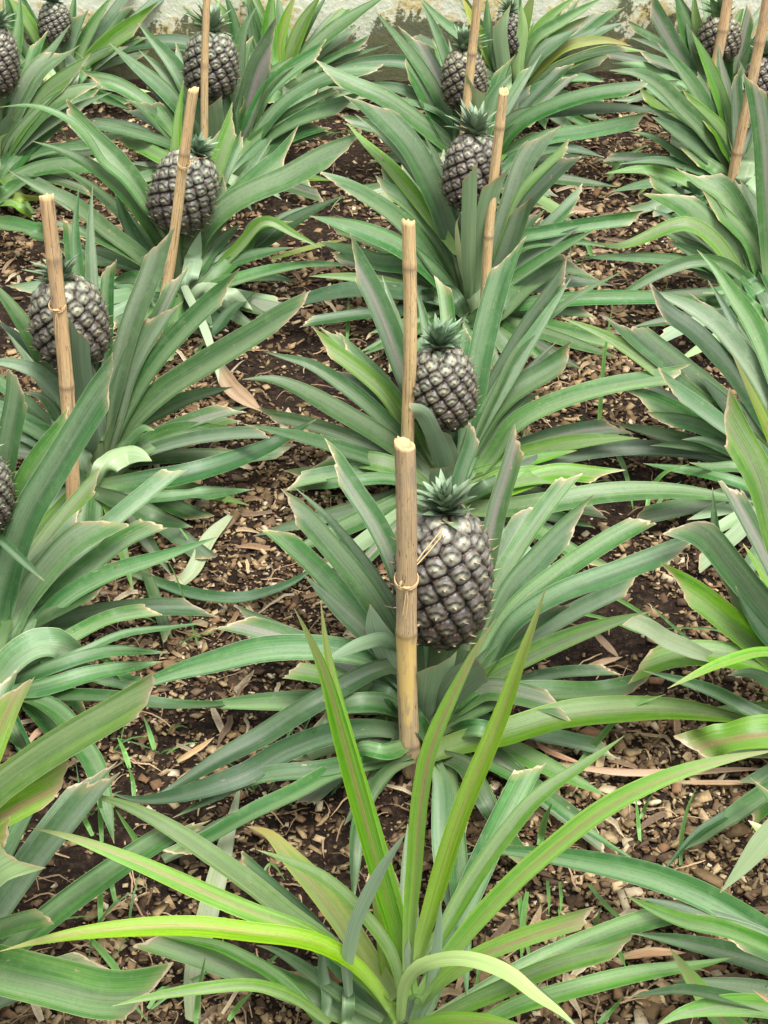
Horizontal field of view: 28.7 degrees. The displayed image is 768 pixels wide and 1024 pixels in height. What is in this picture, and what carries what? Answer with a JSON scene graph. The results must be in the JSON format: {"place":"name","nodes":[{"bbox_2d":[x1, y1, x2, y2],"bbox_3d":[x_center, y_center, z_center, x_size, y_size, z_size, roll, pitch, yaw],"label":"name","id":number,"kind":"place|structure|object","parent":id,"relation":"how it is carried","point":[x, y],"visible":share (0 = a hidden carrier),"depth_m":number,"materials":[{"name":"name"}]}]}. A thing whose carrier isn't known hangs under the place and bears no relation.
{"place":"outdoors","nodes":[
{"label":"outdoors","id":0,"kind":"place"},
{"bbox_2d":[0,71,767,1023],"bbox_3d":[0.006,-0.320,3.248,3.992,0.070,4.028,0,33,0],"label":"wood chip mulch","id":1,"kind":"object","parent":0,"point":[650,1008],"visible":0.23,"depth_m":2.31,"materials":[{"name":"brown wood"}]},
{"bbox_2d":[29,727,42,742],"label":"dry leaf","id":2,"kind":"object","parent":1,"relation":"on","point":[35,733],"visible":0.38,"depth_m":2.21,"materials":[{"name":"beige plant"}]},
{"bbox_2d":[39,193,81,513],"bbox_3d":[-0.546,-0.210,2.549,0.052,0.700,0.029,-8,34,-12],"label":"cane stake","id":3,"kind":"object","parent":1,"relation":"on","point":[53,256],"visible":0.66,"depth_m":2.47,"materials":[{"name":"beige wood"}]},
{"bbox_2d":[45,274,77,337],"bbox_3d":[-0.544,-0.368,2.549,0.057,0.060,0.208,-8,34,-12],"label":"twine tie","id":4,"kind":"object","parent":3,"relation":"attached to","point":[56,311],"visible":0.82,"depth_m":2.46,"materials":[{"name":"beige fabric"}]},
{"bbox_2d":[0,0,153,242],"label":"pineapple plant","id":5,"kind":"object","parent":1,"relation":"on","point":[22,129],"visible":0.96,"depth_m":4.01,"materials":[{"name":"green plant"}]},
{"bbox_2d":[4,0,162,109],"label":"pineapple plant","id":6,"kind":"object","parent":1,"relation":"on","point":[97,36],"visible":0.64,"depth_m":4.76,"materials":[{"name":"green plant"}]},
{"bbox_2d":[0,665,209,1019],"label":"pineapple plant","id":7,"kind":"object","parent":1,"relation":"on","point":[32,774],"visible":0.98,"depth_m":1.62,"materials":[{"name":"green plant"}]},
{"bbox_2d":[0,353,224,842],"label":"pineapple plant","id":8,"kind":"object","parent":1,"relation":"on","point":[55,574],"visible":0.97,"depth_m":2.26,"materials":[{"name":"green plant"}]},
{"bbox_2d":[141,568,171,642],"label":"fallen leaf","id":9,"kind":"object","parent":1,"relation":"on","point":[151,585],"visible":0.6,"depth_m":2.50,"materials":[{"name":"green plant"}]},
{"bbox_2d":[0,184,315,593],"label":"pineapple plant","id":10,"kind":"object","parent":1,"relation":"on","point":[118,445],"visible":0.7,"depth_m":2.72,"materials":[{"name":"green plant"}]},
{"bbox_2d":[158,86,198,338],"bbox_3d":[-0.454,-0.598,3.214,0.159,0.631,0.028,0,33,0],"label":"cane stake","id":11,"kind":"object","parent":1,"relation":"on","point":[183,161],"visible":0.69,"depth_m":3.15,"materials":[{"name":"beige wood"}]},
{"bbox_2d":[3,80,361,381],"bbox_3d":[-0.476,-0.679,3.411,0.779,0.516,0.697,19,38,27],"label":"pineapple plant","id":12,"kind":"object","parent":1,"relation":"on","point":[211,207],"visible":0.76,"depth_m":3.43,"materials":[{"name":"green plant"}]},
{"bbox_2d":[177,152,209,169],"bbox_3d":[-0.421,-0.771,3.247,0.062,0.073,0.274,0,33,0],"label":"twine tie","id":13,"kind":"object","parent":12,"relation":"attached to","point":[187,167],"visible":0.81,"depth_m":3.13,"materials":[{"name":"beige fabric"}]},
{"bbox_2d":[177,737,213,762],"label":"dry leaf","id":14,"kind":"object","parent":1,"relation":"on","point":[192,752],"visible":1,"depth_m":2.18,"materials":[{"name":"beige plant"}]},
{"bbox_2d":[161,813,232,862],"bbox_3d":[-0.228,0.435,2.046,0.167,0.021,0.023,-24,40,-32],"label":"fallen leaf","id":15,"kind":"object","parent":1,"relation":"on","point":[168,857],"visible":0.23,"depth_m":2.02,"materials":[{"name":"plant"}]},
{"bbox_2d":[174,509,236,584],"bbox_3d":[-0.306,0.054,2.633,0.032,0.021,0.257,9,34,13],"label":"leaf scrap","id":16,"kind":"object","parent":1,"relation":"on","point":[191,571],"visible":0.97,"depth_m":2.61,"materials":[{"name":"green plant"}]},
{"bbox_2d":[201,0,210,139],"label":"cane stake","id":17,"kind":"object","parent":1,"relation":"on","point":[205,59],"visible":0.62,"depth_m":3.87,"materials":[{"name":"beige wood"}]},
{"bbox_2d":[183,791,239,1021],"bbox_3d":[-0.222,0.490,1.964,0.031,0.018,0.417,2,33,3],"label":"fallen leaf","id":18,"kind":"object","parent":1,"relation":"on","point":[214,876],"visible":0.39,"depth_m":1.93,"materials":[{"name":"plant"}]},
{"bbox_2d":[131,558,324,602],"bbox_3d":[-0.260,0.117,2.537,0.349,0.020,0.129,-5,33,-7],"label":"fallen leaf","id":19,"kind":"object","parent":1,"relation":"on","point":[211,595],"visible":0.88,"depth_m":2.51,"materials":[{"name":"green plant"}]},
{"bbox_2d":[82,0,382,210],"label":"pineapple plant","id":20,"kind":"object","parent":1,"relation":"on","point":[243,83],"visible":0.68,"depth_m":4.11,"materials":[{"name":"green plant"}]},
{"bbox_2d":[215,365,261,411],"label":"dry leaf","id":21,"kind":"object","parent":1,"relation":"on","point":[238,392],"visible":0.87,"depth_m":3.10,"materials":[{"name":"beige plant"}]},
{"bbox_2d":[99,0,384,109],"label":"pineapple plant","id":22,"kind":"object","parent":1,"relation":"on","point":[288,43],"visible":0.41,"depth_m":4.78,"materials":[{"name":"green plant"}]},
{"bbox_2d":[1,85,767,1023],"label":"straw litter","id":23,"kind":"object","parent":1,"relation":"on","point":[499,931],"visible":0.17,"depth_m":2.26,"materials":[{"name":"beige plant"}]},
{"bbox_2d":[2,586,767,1023],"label":"pineapple plant","id":24,"kind":"object","parent":1,"relation":"on","point":[412,948],"visible":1,"depth_m":1.67,"materials":[{"name":"green plant"}]},
{"bbox_2d":[40,127,767,1023],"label":"grass","id":25,"kind":"structure","parent":1,"relation":"on","point":[112,963],"depth_m":2.05,"materials":[{"name":"green plant"}]},
{"bbox_2d":[394,436,420,778],"bbox_3d":[0.036,0.169,2.044,0.047,0.623,0.035,0,33,0],"label":"cane stake","id":26,"kind":"object","parent":1,"relation":"on","point":[406,632],"visible":0.87,"depth_m":2.00,"materials":[{"name":"beige wood"}]},
{"bbox_2d":[394,504,466,618],"bbox_3d":[0.055,0.061,2.045,0.058,0.090,0.167,20,38,28],"label":"twine tie","id":27,"kind":"object","parent":26,"relation":"attached to","point":[407,589],"visible":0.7,"depth_m":1.99,"materials":[{"name":"beige fabric"}]},
{"bbox_2d":[401,218,416,442],"bbox_3d":[0.043,-0.222,2.646,0.028,0.632,0.031,0,33,0],"label":"cane stake","id":28,"kind":"object","parent":1,"relation":"on","point":[409,264],"visible":0.62,"depth_m":2.57,"materials":[{"name":"beige wood"}]},
{"bbox_2d":[112,422,746,994],"bbox_3d":[0.076,0.184,2.096,0.826,0.486,0.805,18,37,26],"label":"pineapple plant","id":29,"kind":"object","parent":1,"relation":"on","point":[476,578],"visible":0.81,"depth_m":2.15,"materials":[{"name":"green plant"}]},
{"bbox_2d":[459,0,481,134],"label":"cane stake","id":30,"kind":"object","parent":1,"relation":"on","point":[473,43],"visible":0.32,"depth_m":3.80,"materials":[{"name":"beige wood"}]},
{"bbox_2d":[334,0,645,128],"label":"pineapple plant","id":31,"kind":"object","parent":1,"relation":"on","point":[553,38],"visible":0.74,"depth_m":4.65,"materials":[{"name":"green plant"}]},
{"bbox_2d":[316,0,672,220],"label":"pineapple plant","id":32,"kind":"object","parent":1,"relation":"on","point":[434,91],"visible":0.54,"depth_m":4.05,"materials":[{"name":"green plant"}]},
{"bbox_2d":[480,87,508,299],"bbox_3d":[0.231,-0.594,3.217,0.046,0.633,0.025,-8,34,-13],"label":"cane stake","id":33,"kind":"object","parent":1,"relation":"on","point":[488,235],"visible":0.65,"depth_m":3.13,"materials":[{"name":"beige wood"}]},
{"bbox_2d":[256,95,738,372],"bbox_3d":[0.206,-0.625,3.289,0.935,0.540,0.713,-17,37,-24],"label":"pineapple plant","id":34,"kind":"object","parent":1,"relation":"on","point":[446,198],"visible":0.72,"depth_m":3.32,"materials":[{"name":"green plant"}]},
{"bbox_2d":[243,233,752,567],"bbox_3d":[0.162,-0.190,2.660,0.823,0.511,0.699,-19,37,-26],"label":"pineapple plant","id":35,"kind":"object","parent":1,"relation":"on","point":[456,388],"visible":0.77,"depth_m":2.71,"materials":[{"name":"green plant"}]},
{"bbox_2d":[535,740,577,762],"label":"dry leaf","id":36,"kind":"object","parent":1,"relation":"on","point":[541,746],"visible":0.76,"depth_m":2.17,"materials":[{"name":"brown plant"}]},
{"bbox_2d":[570,206,593,212],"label":"dry leaf","id":37,"kind":"object","parent":1,"relation":"on","point":[581,209],"visible":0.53,"depth_m":3.93,"materials":[{"name":"beige plant"}]},
{"bbox_2d":[588,657,621,664],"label":"dry leaf","id":38,"kind":"object","parent":1,"relation":"on","point":[603,661],"visible":0.66,"depth_m":2.35,"materials":[{"name":"beige plant"}]},
{"bbox_2d":[595,634,618,656],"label":"dry leaf","id":39,"kind":"object","parent":1,"relation":"on","point":[604,642],"visible":0.91,"depth_m":2.39,"materials":[{"name":"brown plant"}]},
{"bbox_2d":[467,777,767,1023],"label":"pineapple plant","id":40,"kind":"object","parent":1,"relation":"on","point":[710,909],"visible":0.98,"depth_m":1.75,"materials":[{"name":"green plant"}]},
{"bbox_2d":[623,947,684,958],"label":"dry leaf","id":41,"kind":"object","parent":1,"relation":"on","point":[647,952],"visible":0.93,"depth_m":1.87,"materials":[{"name":"beige plant"}]},
{"bbox_2d":[558,762,759,775],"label":"dry leaf","id":42,"kind":"object","parent":1,"relation":"on","point":[621,771],"visible":0.67,"depth_m":2.15,"materials":[{"name":"beige plant"}]},
{"bbox_2d":[561,250,767,572],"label":"pineapple plant","id":43,"kind":"object","parent":1,"relation":"on","point":[695,401],"visible":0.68,"depth_m":2.71,"materials":[{"name":"green plant"}]},
{"bbox_2d":[578,74,767,357],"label":"pineapple plant","id":44,"kind":"object","parent":1,"relation":"on","point":[729,235],"visible":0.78,"depth_m":3.37,"materials":[{"name":"green plant"}]},
{"bbox_2d":[601,32,755,216],"bbox_3d":[0.948,-1.007,3.952,0.729,0.436,0.738,0,33,0],"label":"pineapple plant","id":45,"kind":"object","parent":1,"relation":"on","point":[701,121],"visible":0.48,"depth_m":3.98,"materials":[{"name":"green plant"}]},
{"bbox_2d":[606,0,767,194],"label":"pineapple plant","id":46,"kind":"object","parent":1,"relation":"on","point":[737,54],"visible":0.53,"depth_m":4.67,"materials":[{"name":"green plant"}]},
{"bbox_2d":[622,356,767,866],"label":"pineapple plant","id":47,"kind":"object","parent":1,"relation":"on","point":[740,621],"visible":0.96,"depth_m":2.11,"materials":[{"name":"green plant"}]},
{"bbox_2d":[659,37,767,134],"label":"pineapple plant","id":48,"kind":"object","parent":1,"relation":"on","point":[762,82],"visible":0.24,"depth_m":3.94,"materials":[{"name":"green plant"}]},
{"bbox_2d":[677,780,759,784],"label":"dry leaf","id":49,"kind":"object","parent":1,"relation":"on","point":[715,782],"visible":0.88,"depth_m":2.12,"materials":[{"name":"beige plant"}]},
{"bbox_2d":[706,0,732,88],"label":"cane stake","id":50,"kind":"object","parent":1,"relation":"on","point":[723,25],"visible":0.42,"depth_m":4.50,"materials":[{"name":"beige wood"}]},
{"bbox_2d":[727,0,767,182],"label":"cane stake","id":51,"kind":"object","parent":1,"relation":"on","point":[744,116],"visible":0.77,"depth_m":3.85,"materials":[{"name":"beige wood"}]},
{"label":"ground","id":52,"kind":"structure","parent":0,"visible":0},
{"bbox_2d":[0,0,767,81],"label":"greenhouse wall","id":53,"kind":"structure","parent":52,"relation":"on","point":[409,17],"depth_m":4.89,"materials":[{"name":"white"}]}
]}

